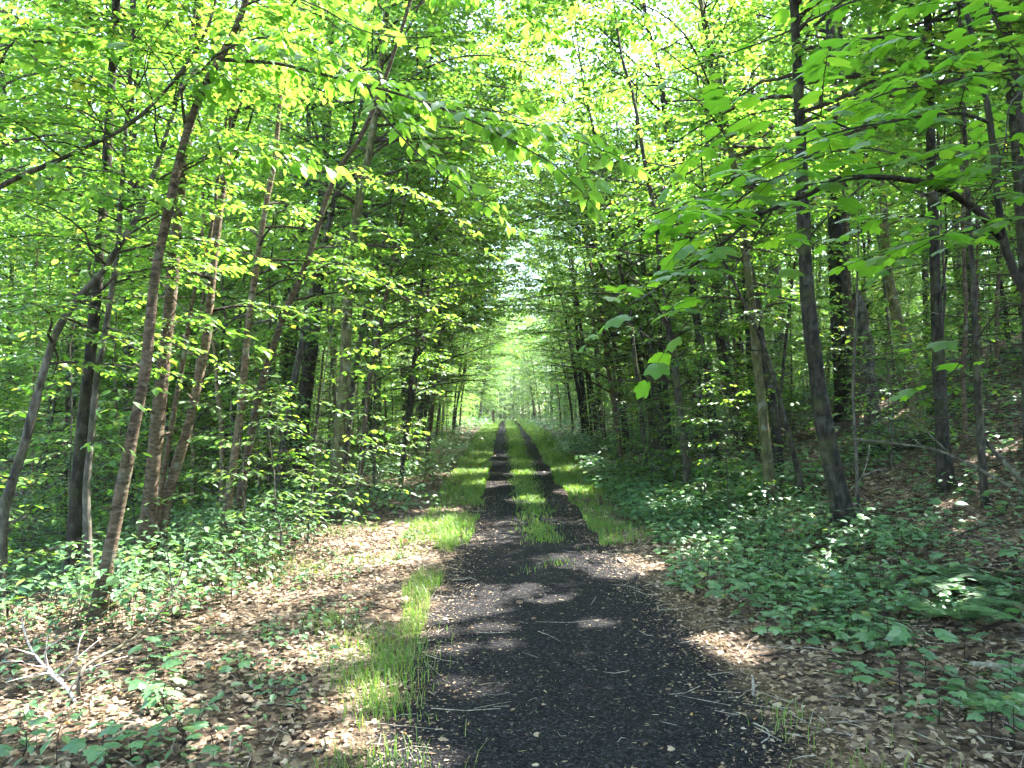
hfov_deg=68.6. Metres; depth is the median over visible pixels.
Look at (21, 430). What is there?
understory tree
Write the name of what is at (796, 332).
understory tree
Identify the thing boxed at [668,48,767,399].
forest tree
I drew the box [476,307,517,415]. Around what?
verge tree
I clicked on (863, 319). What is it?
snag
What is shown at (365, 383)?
forest tree
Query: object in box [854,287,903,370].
sapling
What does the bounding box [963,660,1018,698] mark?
stick
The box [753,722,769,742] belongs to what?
stick
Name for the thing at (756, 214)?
forest tree
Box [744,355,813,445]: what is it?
sapling
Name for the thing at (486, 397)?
sapling
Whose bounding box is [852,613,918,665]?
maple seedling
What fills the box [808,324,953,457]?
sapling
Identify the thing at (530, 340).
forest tree
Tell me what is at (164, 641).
maple seedling
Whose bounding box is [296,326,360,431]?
understory tree
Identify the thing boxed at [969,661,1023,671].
fallen branch
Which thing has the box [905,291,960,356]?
sapling
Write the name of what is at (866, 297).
understory tree
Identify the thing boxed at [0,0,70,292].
forest tree
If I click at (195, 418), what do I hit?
sapling
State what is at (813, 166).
forest tree
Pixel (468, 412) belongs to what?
distant woods
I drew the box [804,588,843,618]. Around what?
maple seedling
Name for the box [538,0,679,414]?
forest tree
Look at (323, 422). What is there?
sapling
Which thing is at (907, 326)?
understory tree
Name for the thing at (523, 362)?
verge tree
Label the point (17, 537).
sapling
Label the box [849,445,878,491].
fallen branch
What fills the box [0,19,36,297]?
forest tree
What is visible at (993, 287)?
understory tree
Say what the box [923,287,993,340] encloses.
sapling
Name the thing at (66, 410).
hemlock tree
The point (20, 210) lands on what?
forest tree
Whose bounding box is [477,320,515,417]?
verge tree
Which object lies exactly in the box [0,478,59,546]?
sapling
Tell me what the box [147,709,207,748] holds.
maple seedling
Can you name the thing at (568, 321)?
verge tree
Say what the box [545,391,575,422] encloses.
sapling
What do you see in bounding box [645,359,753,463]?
sapling
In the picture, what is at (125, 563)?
woodland herbs
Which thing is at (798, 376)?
sapling
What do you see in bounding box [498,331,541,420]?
verge tree
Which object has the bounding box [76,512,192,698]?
bare shrub
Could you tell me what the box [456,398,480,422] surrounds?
sapling
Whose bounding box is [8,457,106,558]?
sapling
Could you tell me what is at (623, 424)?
sapling
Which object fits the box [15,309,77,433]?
understory tree
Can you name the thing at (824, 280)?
forest tree
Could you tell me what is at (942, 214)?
forest tree
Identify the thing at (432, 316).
verge tree
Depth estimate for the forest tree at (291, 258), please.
43.69 m
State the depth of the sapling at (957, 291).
13.55 m
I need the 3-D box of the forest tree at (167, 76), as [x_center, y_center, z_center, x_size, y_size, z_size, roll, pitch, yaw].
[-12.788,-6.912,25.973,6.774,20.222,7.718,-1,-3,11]
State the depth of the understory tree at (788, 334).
41.84 m
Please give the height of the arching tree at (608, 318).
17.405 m
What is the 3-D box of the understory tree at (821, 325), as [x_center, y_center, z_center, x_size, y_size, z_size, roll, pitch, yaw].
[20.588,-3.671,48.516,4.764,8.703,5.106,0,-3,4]
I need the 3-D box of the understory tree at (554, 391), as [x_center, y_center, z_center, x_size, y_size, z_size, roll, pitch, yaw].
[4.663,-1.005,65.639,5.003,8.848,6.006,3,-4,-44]
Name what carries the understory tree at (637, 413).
on the ground at (414, 513)
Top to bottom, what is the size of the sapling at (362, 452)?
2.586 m
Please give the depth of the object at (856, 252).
24.76 m
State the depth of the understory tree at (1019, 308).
24.05 m
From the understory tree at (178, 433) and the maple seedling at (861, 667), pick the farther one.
the understory tree at (178, 433)
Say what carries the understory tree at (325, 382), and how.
on the ground at (414, 513)
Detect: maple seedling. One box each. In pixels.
[0,716,47,756]
[7,691,46,720]
[40,713,85,754]
[60,722,139,763]
[101,734,164,763]
[126,658,182,692]
[127,636,162,663]
[140,677,186,708]
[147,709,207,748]
[155,637,180,654]
[158,647,192,668]
[185,721,229,755]
[219,658,252,678]
[704,578,743,617]
[727,562,755,578]
[753,597,779,610]
[768,552,791,569]
[780,575,803,603]
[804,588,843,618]
[828,570,868,601]
[829,648,874,697]
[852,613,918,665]
[875,653,925,690]
[887,625,958,683]
[899,498,922,517]
[910,683,969,724]
[923,656,964,696]
[929,499,967,527]
[944,628,988,658]
[953,517,993,537]
[965,695,1023,738]
[983,693,1023,748]
[991,669,1023,692]
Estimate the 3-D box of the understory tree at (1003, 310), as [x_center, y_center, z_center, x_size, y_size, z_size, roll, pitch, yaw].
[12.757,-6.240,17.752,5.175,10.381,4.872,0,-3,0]
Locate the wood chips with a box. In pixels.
[322,497,857,767]
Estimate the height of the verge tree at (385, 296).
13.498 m
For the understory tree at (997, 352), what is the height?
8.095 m
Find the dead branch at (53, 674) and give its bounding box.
[0,618,126,702]
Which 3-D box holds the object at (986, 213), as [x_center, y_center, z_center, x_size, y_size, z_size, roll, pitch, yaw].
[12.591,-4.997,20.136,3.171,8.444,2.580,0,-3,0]
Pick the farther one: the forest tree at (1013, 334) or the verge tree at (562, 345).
the verge tree at (562, 345)
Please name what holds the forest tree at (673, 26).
on the ground at (414, 513)
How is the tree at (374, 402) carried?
on the ground at (414, 513)
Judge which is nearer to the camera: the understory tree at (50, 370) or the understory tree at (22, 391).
the understory tree at (22, 391)
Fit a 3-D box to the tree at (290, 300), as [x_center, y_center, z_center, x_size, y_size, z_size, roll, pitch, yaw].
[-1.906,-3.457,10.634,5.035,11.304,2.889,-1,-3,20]
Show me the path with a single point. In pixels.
(498, 470)
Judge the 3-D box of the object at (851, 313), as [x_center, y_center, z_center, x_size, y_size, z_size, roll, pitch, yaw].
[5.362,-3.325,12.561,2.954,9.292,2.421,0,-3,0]
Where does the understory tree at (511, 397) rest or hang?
on the ground at (414, 513)
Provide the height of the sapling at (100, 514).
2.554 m
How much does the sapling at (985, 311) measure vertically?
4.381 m
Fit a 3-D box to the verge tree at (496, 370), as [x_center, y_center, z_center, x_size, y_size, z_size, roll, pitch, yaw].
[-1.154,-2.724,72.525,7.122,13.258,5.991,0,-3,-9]
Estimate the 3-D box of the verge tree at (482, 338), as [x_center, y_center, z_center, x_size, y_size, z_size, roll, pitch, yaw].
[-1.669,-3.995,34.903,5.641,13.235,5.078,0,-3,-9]
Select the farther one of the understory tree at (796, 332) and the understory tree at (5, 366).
the understory tree at (796, 332)
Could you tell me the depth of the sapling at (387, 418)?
25.59 m
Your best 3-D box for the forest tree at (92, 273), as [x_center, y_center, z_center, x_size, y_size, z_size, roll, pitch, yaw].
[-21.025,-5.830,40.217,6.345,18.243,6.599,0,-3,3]
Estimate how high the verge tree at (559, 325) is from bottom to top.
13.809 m
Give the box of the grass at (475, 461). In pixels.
[143,419,960,767]
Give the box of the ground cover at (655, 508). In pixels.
[1,338,1023,752]
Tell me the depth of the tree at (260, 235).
10.17 m
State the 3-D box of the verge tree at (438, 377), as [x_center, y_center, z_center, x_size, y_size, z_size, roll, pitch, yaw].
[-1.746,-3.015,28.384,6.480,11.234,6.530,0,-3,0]
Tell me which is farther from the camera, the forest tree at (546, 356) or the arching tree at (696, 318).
the forest tree at (546, 356)
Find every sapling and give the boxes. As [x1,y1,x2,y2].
[0,239,199,524]
[0,360,37,464]
[0,421,68,596]
[0,422,35,534]
[0,430,101,573]
[0,445,98,592]
[0,459,82,605]
[0,463,65,546]
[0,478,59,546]
[4,296,183,532]
[7,509,54,590]
[8,421,144,558]
[8,424,184,568]
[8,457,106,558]
[8,508,55,566]
[32,404,213,546]
[51,435,115,500]
[93,330,217,517]
[93,371,257,569]
[106,433,198,492]
[124,339,354,546]
[126,406,254,517]
[159,359,224,510]
[189,372,343,518]
[193,358,368,560]
[196,303,315,519]
[213,224,429,562]
[216,397,291,505]
[282,368,425,524]
[296,387,329,450]
[309,396,357,455]
[310,383,336,453]
[322,401,397,463]
[326,393,386,459]
[330,365,388,455]
[344,389,423,490]
[355,385,423,454]
[364,397,447,478]
[365,402,435,472]
[367,390,433,448]
[393,352,457,444]
[412,399,467,436]
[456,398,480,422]
[471,374,498,419]
[541,400,566,424]
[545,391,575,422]
[550,386,588,428]
[565,393,632,458]
[575,388,630,443]
[585,376,645,458]
[589,376,712,484]
[596,335,667,473]
[612,388,727,485]
[618,393,697,454]
[622,367,689,435]
[626,365,676,426]
[632,365,794,519]
[639,366,706,427]
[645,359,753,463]
[655,389,809,518]
[671,354,795,499]
[686,366,785,463]
[689,373,746,415]
[720,353,766,417]
[720,355,786,428]
[723,289,810,436]
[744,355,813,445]
[747,353,836,436]
[767,319,877,430]
[770,287,832,398]
[773,298,900,465]
[785,353,808,392]
[786,334,833,393]
[787,297,858,385]
[797,92,949,512]
[803,295,986,468]
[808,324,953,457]
[823,339,880,378]
[841,297,969,413]
[847,277,1020,424]
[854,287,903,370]
[866,258,957,361]
[869,274,957,357]
[874,270,930,368]
[882,253,959,360]
[888,259,1020,380]
[889,157,1021,425]
[895,211,1021,399]
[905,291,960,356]
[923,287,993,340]
[944,232,1011,340]
[955,203,1021,325]
[955,237,1020,350]
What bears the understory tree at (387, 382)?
on the ground at (414, 513)
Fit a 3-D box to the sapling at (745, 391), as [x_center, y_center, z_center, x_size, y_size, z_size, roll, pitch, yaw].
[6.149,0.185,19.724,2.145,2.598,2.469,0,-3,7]
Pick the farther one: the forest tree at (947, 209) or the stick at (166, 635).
the forest tree at (947, 209)
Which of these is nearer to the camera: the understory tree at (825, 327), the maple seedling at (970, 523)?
the maple seedling at (970, 523)
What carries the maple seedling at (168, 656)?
on the ground at (414, 513)
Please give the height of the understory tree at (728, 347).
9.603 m
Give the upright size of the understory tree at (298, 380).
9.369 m
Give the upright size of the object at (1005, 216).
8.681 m
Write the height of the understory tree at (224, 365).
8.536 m
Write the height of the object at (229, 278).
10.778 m
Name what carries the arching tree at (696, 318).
on the ground at (414, 513)
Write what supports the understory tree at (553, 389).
on the ground at (414, 513)
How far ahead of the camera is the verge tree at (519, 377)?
104.66 m
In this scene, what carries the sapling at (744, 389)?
on the ground at (414, 513)
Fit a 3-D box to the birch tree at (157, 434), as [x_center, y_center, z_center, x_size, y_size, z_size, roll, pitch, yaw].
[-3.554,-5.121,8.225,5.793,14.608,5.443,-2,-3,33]
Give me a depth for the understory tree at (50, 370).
35.70 m
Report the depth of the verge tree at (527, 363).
87.10 m
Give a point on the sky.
(635, 56)
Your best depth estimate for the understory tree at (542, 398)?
120.29 m
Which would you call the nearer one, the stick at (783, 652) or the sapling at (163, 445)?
the stick at (783, 652)
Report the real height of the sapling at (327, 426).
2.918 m
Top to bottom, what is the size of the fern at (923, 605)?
0.131 m
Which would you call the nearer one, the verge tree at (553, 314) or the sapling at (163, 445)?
the sapling at (163, 445)
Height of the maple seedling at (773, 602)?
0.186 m
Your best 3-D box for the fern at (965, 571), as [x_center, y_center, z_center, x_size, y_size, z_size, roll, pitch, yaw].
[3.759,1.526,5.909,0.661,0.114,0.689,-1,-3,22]
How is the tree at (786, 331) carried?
on the ground at (414, 513)
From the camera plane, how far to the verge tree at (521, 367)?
99.74 m
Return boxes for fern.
[811,619,891,640]
[847,630,917,650]
[867,578,919,589]
[887,594,1010,625]
[898,563,946,574]
[910,574,972,589]
[922,574,1023,596]
[923,568,992,580]
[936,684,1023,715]
[940,565,1023,584]
[948,596,1023,623]
[963,590,1023,608]
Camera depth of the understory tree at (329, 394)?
30.48 m
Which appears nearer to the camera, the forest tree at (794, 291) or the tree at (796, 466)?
the tree at (796, 466)
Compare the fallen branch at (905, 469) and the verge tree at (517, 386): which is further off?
the verge tree at (517, 386)
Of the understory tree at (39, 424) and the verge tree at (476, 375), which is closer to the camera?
the understory tree at (39, 424)
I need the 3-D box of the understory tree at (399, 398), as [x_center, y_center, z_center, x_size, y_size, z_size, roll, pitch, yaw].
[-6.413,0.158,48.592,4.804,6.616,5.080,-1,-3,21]
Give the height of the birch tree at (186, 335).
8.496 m
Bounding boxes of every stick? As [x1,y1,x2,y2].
[148,632,220,636]
[750,675,754,695]
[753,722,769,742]
[757,646,825,656]
[825,672,997,746]
[885,683,973,694]
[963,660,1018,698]
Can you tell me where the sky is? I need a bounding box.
[0,0,1011,418]
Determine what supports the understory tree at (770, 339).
on the ground at (414, 513)
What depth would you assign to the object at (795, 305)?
22.22 m
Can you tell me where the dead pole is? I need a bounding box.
[975,429,1023,486]
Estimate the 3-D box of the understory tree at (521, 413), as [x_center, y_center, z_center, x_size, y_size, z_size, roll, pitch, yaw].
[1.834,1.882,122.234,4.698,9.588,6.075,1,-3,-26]
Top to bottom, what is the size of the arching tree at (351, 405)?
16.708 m
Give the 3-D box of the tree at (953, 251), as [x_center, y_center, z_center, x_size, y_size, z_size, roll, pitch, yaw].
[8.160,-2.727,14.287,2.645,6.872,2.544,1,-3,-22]
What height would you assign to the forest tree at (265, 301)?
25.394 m
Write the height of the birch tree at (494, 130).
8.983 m
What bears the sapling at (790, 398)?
on the ground at (414, 513)
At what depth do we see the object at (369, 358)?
23.74 m
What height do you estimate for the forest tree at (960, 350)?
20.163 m
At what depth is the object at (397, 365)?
30.75 m
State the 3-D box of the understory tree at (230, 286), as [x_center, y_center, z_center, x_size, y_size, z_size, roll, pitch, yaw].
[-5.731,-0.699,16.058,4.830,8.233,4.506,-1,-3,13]
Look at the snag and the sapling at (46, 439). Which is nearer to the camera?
the sapling at (46, 439)
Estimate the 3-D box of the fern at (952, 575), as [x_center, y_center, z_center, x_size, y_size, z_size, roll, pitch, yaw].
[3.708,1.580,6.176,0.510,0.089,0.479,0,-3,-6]
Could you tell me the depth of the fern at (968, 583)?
6.05 m
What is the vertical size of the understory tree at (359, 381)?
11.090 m
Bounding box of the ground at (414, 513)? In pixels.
[0,335,1023,767]
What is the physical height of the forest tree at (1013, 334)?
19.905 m
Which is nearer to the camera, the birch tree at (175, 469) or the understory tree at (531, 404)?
the birch tree at (175, 469)
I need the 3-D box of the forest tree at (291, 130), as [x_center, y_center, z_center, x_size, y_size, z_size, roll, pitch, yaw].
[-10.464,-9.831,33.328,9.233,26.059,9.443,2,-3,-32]
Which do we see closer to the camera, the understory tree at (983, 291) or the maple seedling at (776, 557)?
the maple seedling at (776, 557)
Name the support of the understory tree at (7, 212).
on the ground at (414, 513)
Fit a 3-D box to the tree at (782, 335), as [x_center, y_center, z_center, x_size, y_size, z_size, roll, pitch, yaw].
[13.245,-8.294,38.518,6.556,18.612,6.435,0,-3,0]
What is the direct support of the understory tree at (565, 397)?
on the ground at (414, 513)
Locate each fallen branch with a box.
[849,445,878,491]
[852,411,1023,495]
[859,449,967,489]
[951,513,1023,541]
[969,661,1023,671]
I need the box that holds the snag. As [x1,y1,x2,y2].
[850,291,884,434]
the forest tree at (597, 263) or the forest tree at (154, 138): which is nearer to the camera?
the forest tree at (154, 138)
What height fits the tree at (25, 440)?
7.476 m
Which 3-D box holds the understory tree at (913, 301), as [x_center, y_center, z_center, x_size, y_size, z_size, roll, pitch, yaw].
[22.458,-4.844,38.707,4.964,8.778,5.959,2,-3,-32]
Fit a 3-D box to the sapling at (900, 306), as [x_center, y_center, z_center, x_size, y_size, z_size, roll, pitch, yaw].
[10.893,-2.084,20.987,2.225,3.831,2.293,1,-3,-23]
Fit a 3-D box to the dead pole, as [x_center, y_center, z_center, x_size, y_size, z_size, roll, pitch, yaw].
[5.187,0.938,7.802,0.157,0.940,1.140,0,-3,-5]
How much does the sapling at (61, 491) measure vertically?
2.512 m
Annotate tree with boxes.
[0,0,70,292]
[0,0,90,461]
[0,0,153,271]
[0,0,178,225]
[0,0,179,480]
[0,0,233,591]
[0,0,308,513]
[0,0,312,214]
[0,0,333,594]
[0,0,335,618]
[0,4,146,349]
[0,9,80,415]
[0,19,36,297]
[0,42,44,142]
[0,47,366,566]
[0,87,309,537]
[0,126,103,498]
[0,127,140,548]
[0,147,37,341]
[0,177,154,511]
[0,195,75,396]
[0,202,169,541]
[0,217,74,512]
[0,221,134,475]
[0,263,40,429]
[0,276,64,464]
[0,283,141,540]
[0,295,59,425]
[0,319,30,428]
[1,149,90,433]
[1,248,142,465]
[2,208,86,433]
[3,281,68,434]
[4,0,240,468]
[5,112,123,436]
[5,248,151,450]
[11,0,308,559]
[14,277,109,436]
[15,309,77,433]
[19,209,261,492]
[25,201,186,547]
[31,8,221,450]
[40,0,667,622]
[43,191,213,468]
[46,0,268,330]
[65,121,151,419]
[75,1,371,560]
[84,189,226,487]
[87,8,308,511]
[97,174,340,507]
[99,169,333,512]
[99,201,276,469]
[101,224,323,505]
[103,0,205,568]
[107,199,311,499]
[117,248,281,464]
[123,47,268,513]
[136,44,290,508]
[148,263,274,471]
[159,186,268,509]
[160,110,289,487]
[161,0,429,484]
[162,0,423,405]
[170,0,593,515]
[175,0,391,538]
[176,95,266,372]
[180,0,601,510]
[181,0,521,534]
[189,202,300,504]
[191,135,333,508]
[196,221,364,500]
[200,0,352,433]
[204,3,338,445]
[205,2,352,460]
[206,0,439,500]
[226,81,308,434]
[245,54,347,436]
[254,0,572,483]
[260,77,358,323]
[263,6,387,448]
[264,322,331,419]
[265,295,390,458]
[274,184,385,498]
[275,330,328,417]
[291,7,447,449]
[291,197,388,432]
[293,0,479,452]
[296,0,590,500]
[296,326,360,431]
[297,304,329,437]
[301,103,398,431]
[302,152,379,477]
[303,36,562,471]
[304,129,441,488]
[309,0,618,485]
[310,348,361,423]
[311,277,401,441]
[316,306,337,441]
[319,303,357,381]
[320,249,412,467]
[324,304,398,436]
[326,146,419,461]
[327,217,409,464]
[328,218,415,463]
[334,0,594,467]
[337,336,395,424]
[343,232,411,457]
[345,6,468,434]
[352,12,570,456]
[353,309,401,435]
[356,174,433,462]
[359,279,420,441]
[363,182,447,434]
[374,72,563,437]
[374,146,562,461]
[374,298,451,434]
[381,336,461,426]
[381,356,449,428]
[385,162,547,448]
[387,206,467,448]
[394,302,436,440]
[405,138,544,443]
[419,342,477,427]
[420,0,689,474]
[423,174,532,437]
[423,306,495,406]
[428,197,547,434]
[433,345,490,425]
[433,370,479,422]
[434,346,475,427]
[436,345,483,419]
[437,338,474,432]
[440,170,546,430]
[442,215,567,428]
[443,303,507,421]
[445,0,688,447]
[445,218,522,427]
[464,41,683,466]
[466,0,825,471]
[469,302,529,422]
[471,130,714,448]
[471,364,501,417]
[472,316,521,410]
[473,295,520,415]
[475,306,519,417]
[475,371,512,417]
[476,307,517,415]
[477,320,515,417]
[480,55,681,418]
[483,0,699,330]
[484,71,619,438]
[484,324,516,417]
[486,339,513,416]
[486,371,509,418]
[488,377,517,418]
[490,185,588,403]
[492,190,595,393]
[493,62,649,436]
[494,198,591,431]
[495,371,519,420]
[496,313,550,418]
[497,197,584,429]
[497,295,543,417]
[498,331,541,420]
[498,373,524,418]
[500,300,547,419]
[500,304,539,416]
[502,325,538,414]
[503,296,528,419]
[503,384,517,420]
[508,360,535,415]
[509,368,531,418]
[510,287,545,416]
[510,387,537,418]
[513,0,863,507]
[513,220,627,441]
[516,0,920,499]
[517,278,568,414]
[518,245,592,392]
[520,366,546,416]
[524,58,722,466]
[524,234,569,418]
[527,366,555,415]
[529,294,585,417]
[531,327,582,421]
[533,346,594,416]
[535,284,601,418]
[536,251,603,388]
[536,304,594,427]
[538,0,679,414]
[542,329,578,414]
[544,339,588,420]
[545,329,593,419]
[552,216,688,427]
[558,95,640,426]
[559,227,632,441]
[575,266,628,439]
[576,327,619,415]
[577,0,983,478]
[577,141,655,413]
[578,0,833,449]
[578,0,1023,401]
[579,53,795,449]
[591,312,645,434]
[593,326,657,410]
[595,46,745,444]
[599,81,851,496]
[603,308,679,427]
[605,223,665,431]
[606,300,705,408]
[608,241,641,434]
[609,0,1023,528]
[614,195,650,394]
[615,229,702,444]
[625,113,875,458]
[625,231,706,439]
[627,0,801,410]
[628,0,857,407]
[630,1,779,382]
[643,0,827,411]
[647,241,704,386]
[662,76,766,397]
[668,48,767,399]
[669,126,817,412]
[680,292,715,400]
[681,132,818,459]
[682,66,769,405]
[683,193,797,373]
[694,4,939,422]
[695,56,795,394]
[696,0,1023,494]
[697,0,996,237]
[724,0,990,419]
[731,262,808,394]
[732,270,806,386]
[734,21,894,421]
[736,20,809,392]
[736,36,824,355]
[741,75,825,395]
[743,9,928,234]
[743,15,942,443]
[744,0,920,380]
[757,17,900,383]
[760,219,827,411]
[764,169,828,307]
[764,277,832,385]
[772,10,969,394]
[773,261,825,374]
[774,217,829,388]
[778,93,950,366]
[779,128,947,374]
[780,5,959,435]
[781,33,850,364]
[782,239,825,382]
[783,192,861,378]
[792,0,1023,507]
[793,252,829,380]
[795,271,876,376]
[795,273,831,371]
[802,0,1023,448]
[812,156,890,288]
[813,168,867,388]
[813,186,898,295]
[814,4,944,365]
[815,0,1020,363]
[825,152,943,375]
[827,186,951,375]
[827,239,907,371]
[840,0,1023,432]
[847,0,1013,351]
[851,27,1023,380]
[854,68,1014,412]
[854,214,952,365]
[859,7,1002,233]
[866,200,929,348]
[874,3,1020,370]
[875,291,923,370]
[878,287,922,360]
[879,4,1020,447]
[885,243,1003,351]
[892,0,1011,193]
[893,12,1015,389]
[898,77,983,276]
[900,25,1021,348]
[901,261,951,353]
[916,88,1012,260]
[919,89,1000,269]
[921,219,1018,355]
[929,121,1021,328]
[933,4,1019,64]
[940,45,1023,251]
[943,13,1017,337]
[946,203,1011,341]
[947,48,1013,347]
[950,0,1023,320]
[958,141,1017,324]
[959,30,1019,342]
[971,1,1023,62]
[977,0,1022,59]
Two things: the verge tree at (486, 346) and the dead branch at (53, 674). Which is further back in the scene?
the verge tree at (486, 346)
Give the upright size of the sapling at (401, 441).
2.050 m
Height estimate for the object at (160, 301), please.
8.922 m
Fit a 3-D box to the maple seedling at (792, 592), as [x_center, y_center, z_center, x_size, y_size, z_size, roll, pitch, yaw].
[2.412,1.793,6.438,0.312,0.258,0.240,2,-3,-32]
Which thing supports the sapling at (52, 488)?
on the ground at (414, 513)
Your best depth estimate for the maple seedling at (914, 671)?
4.43 m
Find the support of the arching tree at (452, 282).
on the ground at (414, 513)
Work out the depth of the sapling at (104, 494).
12.79 m
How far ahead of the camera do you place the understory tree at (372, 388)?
56.37 m
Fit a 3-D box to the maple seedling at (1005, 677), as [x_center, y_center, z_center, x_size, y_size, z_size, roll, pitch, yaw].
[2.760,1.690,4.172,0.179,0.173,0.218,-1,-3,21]
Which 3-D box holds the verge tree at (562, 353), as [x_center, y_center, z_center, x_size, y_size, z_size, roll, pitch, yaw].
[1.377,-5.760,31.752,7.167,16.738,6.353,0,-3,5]
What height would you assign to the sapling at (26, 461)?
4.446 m
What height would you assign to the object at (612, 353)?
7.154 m
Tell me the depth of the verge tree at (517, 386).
110.98 m
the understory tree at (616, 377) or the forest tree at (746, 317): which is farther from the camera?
the understory tree at (616, 377)
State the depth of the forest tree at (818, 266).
44.16 m
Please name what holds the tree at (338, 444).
on the ground at (414, 513)
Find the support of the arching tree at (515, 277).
on the ground at (414, 513)
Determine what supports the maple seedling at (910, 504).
on the ground at (414, 513)
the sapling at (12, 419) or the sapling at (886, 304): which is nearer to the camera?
the sapling at (886, 304)
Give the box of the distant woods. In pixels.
[0,78,1019,435]
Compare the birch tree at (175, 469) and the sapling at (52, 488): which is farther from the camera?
the sapling at (52, 488)
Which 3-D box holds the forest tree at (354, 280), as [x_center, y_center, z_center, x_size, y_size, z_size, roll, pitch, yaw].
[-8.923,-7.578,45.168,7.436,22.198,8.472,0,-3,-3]
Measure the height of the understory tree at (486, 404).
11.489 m
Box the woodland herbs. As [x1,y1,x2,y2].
[0,494,421,767]
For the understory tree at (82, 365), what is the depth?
30.20 m
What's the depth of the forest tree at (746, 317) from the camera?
28.32 m
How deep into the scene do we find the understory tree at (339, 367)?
39.23 m
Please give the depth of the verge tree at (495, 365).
83.83 m
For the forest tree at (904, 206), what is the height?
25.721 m
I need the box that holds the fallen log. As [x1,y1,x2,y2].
[839,432,934,461]
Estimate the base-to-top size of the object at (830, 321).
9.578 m
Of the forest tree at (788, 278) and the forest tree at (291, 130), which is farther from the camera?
the forest tree at (788, 278)
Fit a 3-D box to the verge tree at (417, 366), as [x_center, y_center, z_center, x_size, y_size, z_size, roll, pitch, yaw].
[-2.020,-3.094,20.620,6.847,11.270,6.214,2,-3,-33]
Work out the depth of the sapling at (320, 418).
31.84 m
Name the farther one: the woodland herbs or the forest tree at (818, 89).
the forest tree at (818, 89)
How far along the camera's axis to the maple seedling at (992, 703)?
3.64 m
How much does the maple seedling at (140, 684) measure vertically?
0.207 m
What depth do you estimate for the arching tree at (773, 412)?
12.88 m
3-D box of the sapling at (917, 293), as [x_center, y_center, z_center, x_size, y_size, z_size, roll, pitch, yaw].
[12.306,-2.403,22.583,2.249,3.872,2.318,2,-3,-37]
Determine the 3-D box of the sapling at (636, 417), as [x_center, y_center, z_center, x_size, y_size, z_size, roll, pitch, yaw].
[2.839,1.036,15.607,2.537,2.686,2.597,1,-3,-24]
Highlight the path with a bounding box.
[311,421,868,767]
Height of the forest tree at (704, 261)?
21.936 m
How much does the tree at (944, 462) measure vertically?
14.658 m
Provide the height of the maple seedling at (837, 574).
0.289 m
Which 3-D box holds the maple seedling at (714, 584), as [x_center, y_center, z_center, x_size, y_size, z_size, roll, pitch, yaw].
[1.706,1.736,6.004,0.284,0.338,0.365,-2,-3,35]
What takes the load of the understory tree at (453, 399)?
on the ground at (414, 513)
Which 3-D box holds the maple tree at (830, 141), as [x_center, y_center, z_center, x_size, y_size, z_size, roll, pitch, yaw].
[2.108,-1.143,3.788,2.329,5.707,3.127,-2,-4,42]
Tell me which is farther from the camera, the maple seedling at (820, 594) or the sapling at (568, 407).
the sapling at (568, 407)
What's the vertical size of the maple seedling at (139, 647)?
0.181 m
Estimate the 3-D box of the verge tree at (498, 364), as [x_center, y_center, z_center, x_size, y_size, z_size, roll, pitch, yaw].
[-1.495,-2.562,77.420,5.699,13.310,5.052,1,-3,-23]
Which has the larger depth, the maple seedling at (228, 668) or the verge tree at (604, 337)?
the verge tree at (604, 337)
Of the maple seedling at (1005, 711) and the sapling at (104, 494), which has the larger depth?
the sapling at (104, 494)
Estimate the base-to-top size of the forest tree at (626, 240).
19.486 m
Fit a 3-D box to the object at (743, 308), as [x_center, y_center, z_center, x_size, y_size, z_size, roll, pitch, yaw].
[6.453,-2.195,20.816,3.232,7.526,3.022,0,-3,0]
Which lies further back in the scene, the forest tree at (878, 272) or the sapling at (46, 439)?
the forest tree at (878, 272)
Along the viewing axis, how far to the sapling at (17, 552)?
9.63 m
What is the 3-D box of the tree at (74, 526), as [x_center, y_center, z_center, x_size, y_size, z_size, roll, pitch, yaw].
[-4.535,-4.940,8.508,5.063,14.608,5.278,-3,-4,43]
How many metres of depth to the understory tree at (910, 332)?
55.11 m
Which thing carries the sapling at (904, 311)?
on the ground at (414, 513)
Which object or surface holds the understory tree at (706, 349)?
on the ground at (414, 513)

